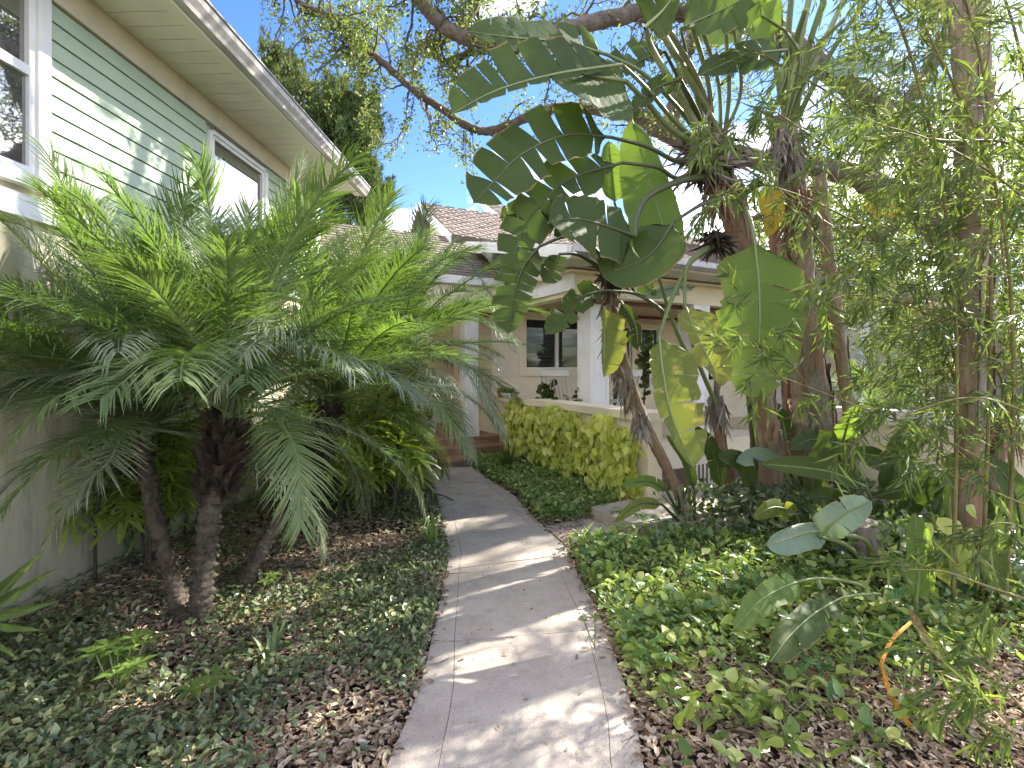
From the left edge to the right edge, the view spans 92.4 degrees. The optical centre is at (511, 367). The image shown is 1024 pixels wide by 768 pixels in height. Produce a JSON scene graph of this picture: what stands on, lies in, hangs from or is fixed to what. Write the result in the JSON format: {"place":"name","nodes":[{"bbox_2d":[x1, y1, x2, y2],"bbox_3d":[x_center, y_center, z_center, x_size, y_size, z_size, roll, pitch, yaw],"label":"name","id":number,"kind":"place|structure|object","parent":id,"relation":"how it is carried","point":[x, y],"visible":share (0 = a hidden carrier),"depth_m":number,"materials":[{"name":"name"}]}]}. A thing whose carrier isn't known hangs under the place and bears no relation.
{"place":"outdoors","nodes":[
{"label":"outdoors","id":0,"kind":"place"},
{"bbox_2d":[0,373,1023,767],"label":"ground","id":1,"kind":"structure","parent":0,"point":[680,475],"depth_m":2.34,"materials":[{"name":"soil"}]},
{"bbox_2d":[44,415,202,585],"bbox_3d":[-2.892,0.844,3.642,1.411,1.377,1.342,0,0,0],"label":"lady palm","id":2,"kind":"object","parent":1,"relation":"on","point":[138,520],"visible":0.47,"depth_m":3.49,"materials":[{"name":"plant"}]},
{"bbox_2d":[0,0,370,622],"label":"green house","id":3,"kind":"structure","parent":1,"relation":"on","point":[125,93],"depth_m":3.61,"materials":[{"name":"paint"}]},
{"bbox_2d":[0,0,51,193],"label":"window","id":4,"kind":"structure","parent":3,"relation":"in","point":[25,25],"depth_m":3.03,"materials":[{"name":"white paint"}]},
{"bbox_2d":[205,129,267,245],"bbox_3d":[-2.934,-1.697,5.277,0.095,1.265,1.070,0,0,2],"label":"window","id":5,"kind":"structure","parent":3,"relation":"in","point":[244,173],"depth_m":5.20,"materials":[{"name":"white glass"}]},
{"bbox_2d":[0,130,417,624],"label":"date palm","id":6,"kind":"object","parent":1,"relation":"on","point":[140,422],"visible":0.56,"depth_m":2.71,"materials":[{"name":"green plant"}]},
{"bbox_2d":[158,404,262,534],"bbox_3d":[-2.916,0.872,4.407,1.216,1.319,1.118,0,0,0],"label":"lady palm","id":7,"kind":"object","parent":1,"relation":"on","point":[180,416],"visible":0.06,"depth_m":4.32,"materials":[{"name":"plant"}]},
{"bbox_2d":[0,460,491,767],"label":"ground cover","id":8,"kind":"object","parent":1,"relation":"on","point":[55,728],"visible":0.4,"depth_m":2.50,"materials":[{"name":"green plant"}]},
{"bbox_2d":[0,137,495,626],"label":"date palm","id":9,"kind":"object","parent":1,"relation":"on","point":[216,482],"visible":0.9,"depth_m":2.54,"materials":[{"name":"green plant"}]},
{"bbox_2d":[244,613,289,684],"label":"strap plant","id":10,"kind":"object","parent":1,"relation":"on","point":[273,644],"visible":0.61,"depth_m":2.51,"materials":[{"name":"green plant"}]},
{"bbox_2d":[244,372,382,534],"bbox_3d":[-2.087,0.756,4.817,1.571,1.550,1.818,0,0,0],"label":"lady palm","id":11,"kind":"object","parent":1,"relation":"on","point":[335,466],"visible":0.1,"depth_m":4.58,"materials":[{"name":"plant"}]},
{"bbox_2d":[82,177,548,590],"bbox_3d":[-1.368,0.033,3.912,3.418,2.989,3.179,0,0,0],"label":"date palm","id":12,"kind":"object","parent":1,"relation":"on","point":[256,561],"visible":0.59,"depth_m":3.46,"materials":[{"name":"green plant"}]},
{"bbox_2d":[255,21,397,225],"bbox_3d":[-5.520,-5.121,13.057,4.752,7.874,3.314,0,0,0],"label":"juniper tree","id":13,"kind":"object","parent":1,"relation":"on","point":[341,124],"visible":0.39,"depth_m":12.83,"materials":[{"name":"green plant"}]},
{"bbox_2d":[278,371,447,524],"bbox_3d":[-1.591,0.782,5.362,1.735,1.502,2.448,0,0,-23],"label":"lady palm","id":14,"kind":"object","parent":1,"relation":"on","point":[412,454],"visible":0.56,"depth_m":4.83,"materials":[{"name":"plant"}]},
{"bbox_2d":[357,392,433,452],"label":"lady palm","id":15,"kind":"object","parent":1,"relation":"on","point":[414,411],"visible":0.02,"depth_m":6.59,"materials":[{"name":"plant"}]},
{"bbox_2d":[278,193,549,497],"bbox_3d":[-1.233,-0.071,5.374,3.394,3.170,3.292,0,0,18],"label":"date palm","id":16,"kind":"object","parent":1,"relation":"on","point":[421,290],"visible":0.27,"depth_m":4.88,"materials":[{"name":"green plant"}]},
{"bbox_2d":[422,509,437,546],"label":"strap plant","id":17,"kind":"object","parent":1,"relation":"on","point":[432,530],"visible":0.76,"depth_m":4.05,"materials":[{"name":"green plant"}]},
{"bbox_2d":[173,461,748,546],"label":"ground cover plants","id":18,"kind":"object","parent":1,"relation":"on","point":[334,529],"visible":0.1,"depth_m":4.79,"materials":[{"name":"green plant"}]},
{"bbox_2d":[489,439,528,470],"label":"iris plant","id":19,"kind":"object","parent":1,"relation":"on","point":[507,459],"visible":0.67,"depth_m":6.93,"materials":[{"name":"green plant"}]},
{"bbox_2d":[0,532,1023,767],"bbox_3d":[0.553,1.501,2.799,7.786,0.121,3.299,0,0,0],"label":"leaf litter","id":20,"kind":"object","parent":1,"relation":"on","point":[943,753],"visible":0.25,"depth_m":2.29,"materials":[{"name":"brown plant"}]},
{"bbox_2d":[0,550,59,658],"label":"fan palm","id":21,"kind":"object","parent":20,"relation":"on","point":[8,583],"visible":1,"depth_m":2.18,"materials":[{"name":"green plant"}]},
{"bbox_2d":[69,628,167,694],"bbox_3d":[-1.827,1.381,2.264,0.347,0.242,0.307,0,0,0],"label":"seedling","id":22,"kind":"object","parent":20,"relation":"on","point":[114,645],"visible":0.98,"depth_m":2.27,"materials":[{"name":"green plant"}]},
{"bbox_2d":[72,591,295,663],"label":"surface roots","id":23,"kind":"object","parent":20,"relation":"on","point":[245,628],"visible":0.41,"depth_m":2.76,"materials":[{"name":"brown plant"}]},
{"bbox_2d":[171,662,237,720],"bbox_3d":[-1.300,1.398,2.084,0.289,0.208,0.157,0,0,0],"label":"seedling","id":24,"kind":"object","parent":20,"relation":"on","point":[195,683],"visible":0.98,"depth_m":2.09,"materials":[{"name":"green plant"}]},
{"bbox_2d":[257,571,281,599],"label":"seedling","id":25,"kind":"object","parent":20,"relation":"on","point":[268,576],"visible":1,"depth_m":3.12,"materials":[{"name":"green plant"}]},
{"bbox_2d":[781,664,832,688],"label":"dead leaf","id":26,"kind":"object","parent":20,"relation":"on","point":[807,674],"visible":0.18,"depth_m":2.33,"materials":[{"name":"brown plant"}]},
{"bbox_2d":[879,621,913,730],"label":"withered leaf","id":27,"kind":"object","parent":20,"relation":"on","point":[882,661],"visible":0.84,"depth_m":2.11,"materials":[{"name":"plant"}]},
{"bbox_2d":[0,506,1023,767],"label":"fallen twigs","id":28,"kind":"object","parent":1,"relation":"on","point":[448,658],"visible":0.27,"depth_m":2.59,"materials":[{"name":"brown plant"}]},
{"bbox_2d":[462,448,624,521],"bbox_3d":[0.231,1.411,6.730,1.296,0.294,4.001,0,0,-19],"label":"ground cover","id":29,"kind":"object","parent":1,"relation":"on","point":[520,479],"visible":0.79,"depth_m":5.69,"materials":[{"name":"green plant"}]},
{"bbox_2d":[491,236,692,520],"bbox_3d":[0.812,0.217,4.057,2.071,2.600,0.643,0,0,-23],"label":"bird of paradise plant","id":30,"kind":"object","parent":1,"relation":"on","point":[613,314],"visible":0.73,"depth_m":3.89,"materials":[{"name":"green plant"}]},
{"bbox_2d":[448,0,790,503],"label":"bird of paradise plant","id":31,"kind":"object","parent":1,"relation":"on","point":[633,173],"visible":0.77,"depth_m":3.24,"materials":[{"name":"green plant"}]},
{"bbox_2d":[313,203,951,498],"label":"porch house","id":32,"kind":"structure","parent":1,"relation":"on","point":[575,348],"depth_m":8.52,"materials":[{"name":"beige paint"}]},
{"bbox_2d":[371,329,415,416],"bbox_3d":[-2.349,0.155,9.736,0.880,1.950,0.050,0,0,-27],"label":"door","id":33,"kind":"structure","parent":32,"relation":"in","point":[402,373],"depth_m":9.80,"materials":[{"name":"wood"}]},
{"bbox_2d":[413,405,444,437],"bbox_3d":[-1.411,0.893,8.109,0.992,0.513,1.031,0,0,-12],"label":"potted bromeliad","id":34,"kind":"object","parent":32,"relation":"on","point":[431,416],"visible":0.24,"depth_m":8.10,"materials":[{"name":"white ceramic"}]},
{"bbox_2d":[497,386,518,398],"bbox_3d":[-0.051,0.368,7.621,0.372,0.223,0.318,0,0,0],"label":"bowl planter","id":35,"kind":"object","parent":32,"relation":"attached to","point":[506,395],"visible":0.56,"depth_m":7.57,"materials":[{"name":"white ceramic"}]},
{"bbox_2d":[535,379,557,398],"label":"fiddle leaf plant","id":36,"kind":"object","parent":32,"relation":"on","point":[548,393],"visible":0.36,"depth_m":7.66,"materials":[{"name":"green plant"}]},
{"bbox_2d":[519,312,576,375],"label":"window","id":37,"kind":"structure","parent":32,"relation":"in","point":[561,352],"depth_m":9.26,"materials":[{"name":"glass"}]},
{"bbox_2d":[539,369,573,400],"bbox_3d":[0.849,0.585,7.915,0.588,1.121,0.930,0,0,31],"label":"rocking chair","id":38,"kind":"object","parent":32,"relation":"on","point":[557,373],"visible":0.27,"depth_m":7.59,"materials":[{"name":"white paint"}]},
{"bbox_2d":[502,398,645,501],"bbox_3d":[0.599,1.002,6.516,0.286,1.064,3.231,0,0,-27],"label":"wall vine","id":39,"kind":"object","parent":32,"relation":"attached to","point":[552,437],"depth_m":6.01,"materials":[{"name":"green plant"}]},
{"bbox_2d":[609,369,642,405],"bbox_3d":[1.581,0.585,7.723,0.930,1.122,0.588,0,0,42],"label":"rocking chair","id":40,"kind":"object","parent":32,"relation":"on","point":[638,373],"visible":0.07,"depth_m":7.56,"materials":[{"name":"white paint"}]},
{"bbox_2d":[623,323,662,391],"bbox_3d":[2.791,-0.215,10.519,0.890,1.630,0.560,0,0,-27],"label":"window","id":41,"kind":"structure","parent":32,"relation":"in","point":[645,327],"depth_m":10.35,"materials":[{"name":"beige paint"}]},
{"bbox_2d":[635,334,653,405],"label":"tall potted plant","id":42,"kind":"object","parent":32,"relation":"on","point":[642,364],"visible":0.59,"depth_m":8.15,"materials":[{"name":"green plant"}]},
{"bbox_2d":[696,455,715,484],"bbox_3d":[2.296,1.167,5.900,0.289,0.468,0.035,0,0,0],"label":"white railing","id":43,"kind":"object","parent":32,"relation":"part of","point":[711,482],"visible":0.2,"depth_m":5.89,"materials":[{"name":"paint"}]},
{"bbox_2d":[709,327,735,386],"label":"window","id":44,"kind":"structure","parent":32,"relation":"in","point":[711,380],"depth_m":11.28,"materials":[{"name":"beige paint"}]},
{"bbox_2d":[258,0,1023,412],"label":"live oak","id":45,"kind":"object","parent":1,"relation":"on","point":[350,32],"visible":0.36,"depth_m":6.92,"materials":[{"name":"green plant"}]},
{"bbox_2d":[625,517,685,564],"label":"spider plant","id":46,"kind":"object","parent":1,"relation":"on","point":[655,542],"visible":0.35,"depth_m":3.95,"materials":[{"name":"green plant"}]},
{"bbox_2d":[665,504,709,545],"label":"spider plant","id":47,"kind":"object","parent":1,"relation":"on","point":[694,535],"visible":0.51,"depth_m":4.09,"materials":[{"name":"green plant"}]},
{"bbox_2d":[657,467,730,515],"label":"spiky plant","id":48,"kind":"object","parent":1,"relation":"on","point":[689,500],"visible":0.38,"depth_m":4.54,"materials":[{"name":"green plant"}]},
{"bbox_2d":[649,230,768,359],"bbox_3d":[7.783,-2.297,20.887,8.023,7.855,8.205,0,0,0],"label":"background tree","id":49,"kind":"object","parent":1,"relation":"on","point":[651,332],"depth_m":20.22,"materials":[{"name":"plant"}]},
{"bbox_2d":[642,206,807,513],"bbox_3d":[1.576,0.111,3.974,1.122,2.797,1.772,0,0,8],"label":"bird of paradise plant","id":50,"kind":"object","parent":1,"relation":"on","point":[760,315],"visible":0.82,"depth_m":3.40,"materials":[{"name":"green plant"}]},
{"bbox_2d":[550,500,1023,701],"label":"ground cover","id":51,"kind":"object","parent":1,"relation":"on","point":[855,622],"visible":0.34,"depth_m":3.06,"materials":[{"name":"green plant"}]},
{"bbox_2d":[733,498,881,662],"bbox_3d":[1.880,1.242,3.077,0.737,0.442,2.128,0,0,29],"label":"paddle seedling","id":52,"kind":"object","parent":51,"relation":"on","point":[807,614],"visible":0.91,"depth_m":2.50,"materials":[{"name":"green plant"}]},
{"bbox_2d":[906,513,955,678],"bbox_3d":[2.184,1.144,2.600,0.150,0.694,0.619,0,0,32],"label":"paddle seedling","id":53,"kind":"object","parent":51,"relation":"on","point":[916,525],"visible":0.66,"depth_m":2.70,"materials":[{"name":"green plant"}]},
{"bbox_2d":[615,589,984,767],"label":"variegated creeper","id":54,"kind":"object","parent":1,"relation":"on","point":[756,696],"visible":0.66,"depth_m":2.09,"materials":[{"name":"green plant"}]},
{"bbox_2d":[688,0,948,504],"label":"bird of paradise plant","id":55,"kind":"object","parent":1,"relation":"on","point":[813,372],"visible":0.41,"depth_m":4.37,"materials":[{"name":"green plant"}]},
{"bbox_2d":[613,402,1023,612],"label":"paddle plant","id":56,"kind":"object","parent":1,"relation":"on","point":[817,477],"visible":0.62,"depth_m":4.09,"materials":[{"name":"green plant"}]},
{"bbox_2d":[767,494,888,582],"bbox_3d":[2.200,1.176,3.235,1.250,0.736,0.335,0,0,-30],"label":"paddle plant","id":57,"kind":"object","parent":1,"relation":"on","point":[821,529],"visible":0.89,"depth_m":3.13,"materials":[{"name":"green plant"}]},
{"bbox_2d":[653,470,1023,628],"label":"undergrowth","id":58,"kind":"object","parent":1,"relation":"on","point":[890,534],"visible":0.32,"depth_m":4.10,"materials":[{"name":"green plant"}]},
{"bbox_2d":[657,0,1023,767],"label":"bamboo","id":59,"kind":"object","parent":1,"relation":"on","point":[999,210],"visible":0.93,"depth_m":2.82,"materials":[{"name":"green plant"}]},
{"bbox_2d":[721,137,1023,307],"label":"background tree","id":60,"kind":"object","parent":1,"relation":"on","point":[835,241],"visible":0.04,"depth_m":15.65,"materials":[{"name":"green plant"}]},
{"bbox_2d":[776,316,1023,414],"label":"areca palm","id":61,"kind":"object","parent":1,"relation":"on","point":[871,386],"visible":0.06,"depth_m":6.45,"materials":[{"name":"green plant"}]},
{"bbox_2d":[836,406,1023,529],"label":"garden wall","id":62,"kind":"structure","parent":1,"relation":"on","point":[871,473],"depth_m":4.94,"materials":[{"name":"beige paint"}]},
{"bbox_2d":[925,490,990,666],"bbox_3d":[2.602,1.183,2.900,0.329,0.767,1.008,0,0,41],"label":"climbing vine","id":63,"kind":"object","parent":1,"relation":"on","point":[942,524],"visible":0.25,"depth_m":3.09,"materials":[{"name":"green plant"}]},
{"bbox_2d":[912,114,1023,337],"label":"background tree","id":64,"kind":"object","parent":1,"relation":"on","point":[1014,256],"visible":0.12,"depth_m":15.03,"materials":[{"name":"green wood"}]},
{"bbox_2d":[931,174,1023,336],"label":"background tree","id":65,"kind":"object","parent":1,"relation":"on","point":[1020,278],"visible":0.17,"depth_m":11.41,"materials":[{"name":"green plant"}]},
{"bbox_2d":[938,0,1023,568],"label":"bird of paradise plant","id":66,"kind":"object","parent":1,"relation":"on","point":[977,380],"visible":0.33,"depth_m":3.26,"materials":[{"name":"brown plant"}]},
{"bbox_2d":[551,395,569,400],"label":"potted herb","id":67,"kind":"object","parent":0,"point":[554,398],"visible":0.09,"depth_m":7.37,"materials":[{"name":"green plant"}]},
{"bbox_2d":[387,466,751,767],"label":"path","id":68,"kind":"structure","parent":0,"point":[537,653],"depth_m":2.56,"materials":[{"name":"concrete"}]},
{"bbox_2d":[394,493,642,767],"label":"leaf litter","id":69,"kind":"object","parent":68,"relation":"on","point":[504,653],"visible":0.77,"depth_m":3.14,"materials":[{"name":"brown plant"}]},
{"bbox_2d":[422,470,621,766],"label":"debris","id":70,"kind":"object","parent":68,"relation":"on","point":[497,726],"visible":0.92,"depth_m":2.68,"materials":[{"name":"brown plant"}]},
{"bbox_2d":[578,613,598,647],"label":"seedling","id":71,"kind":"object","parent":68,"relation":"on","point":[586,620],"visible":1,"depth_m":2.62,"materials":[{"name":"green plant"}]},
{"bbox_2d":[572,387,581,401],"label":"potted shrub","id":72,"kind":"object","parent":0,"point":[575,396],"visible":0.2,"depth_m":7.54,"materials":[{"name":"green plant"}]},
{"bbox_2d":[209,0,1023,368],"label":"sky","id":73,"kind":"structure","parent":0,"point":[434,177],"materials":[{"name":"blue"}]}
]}

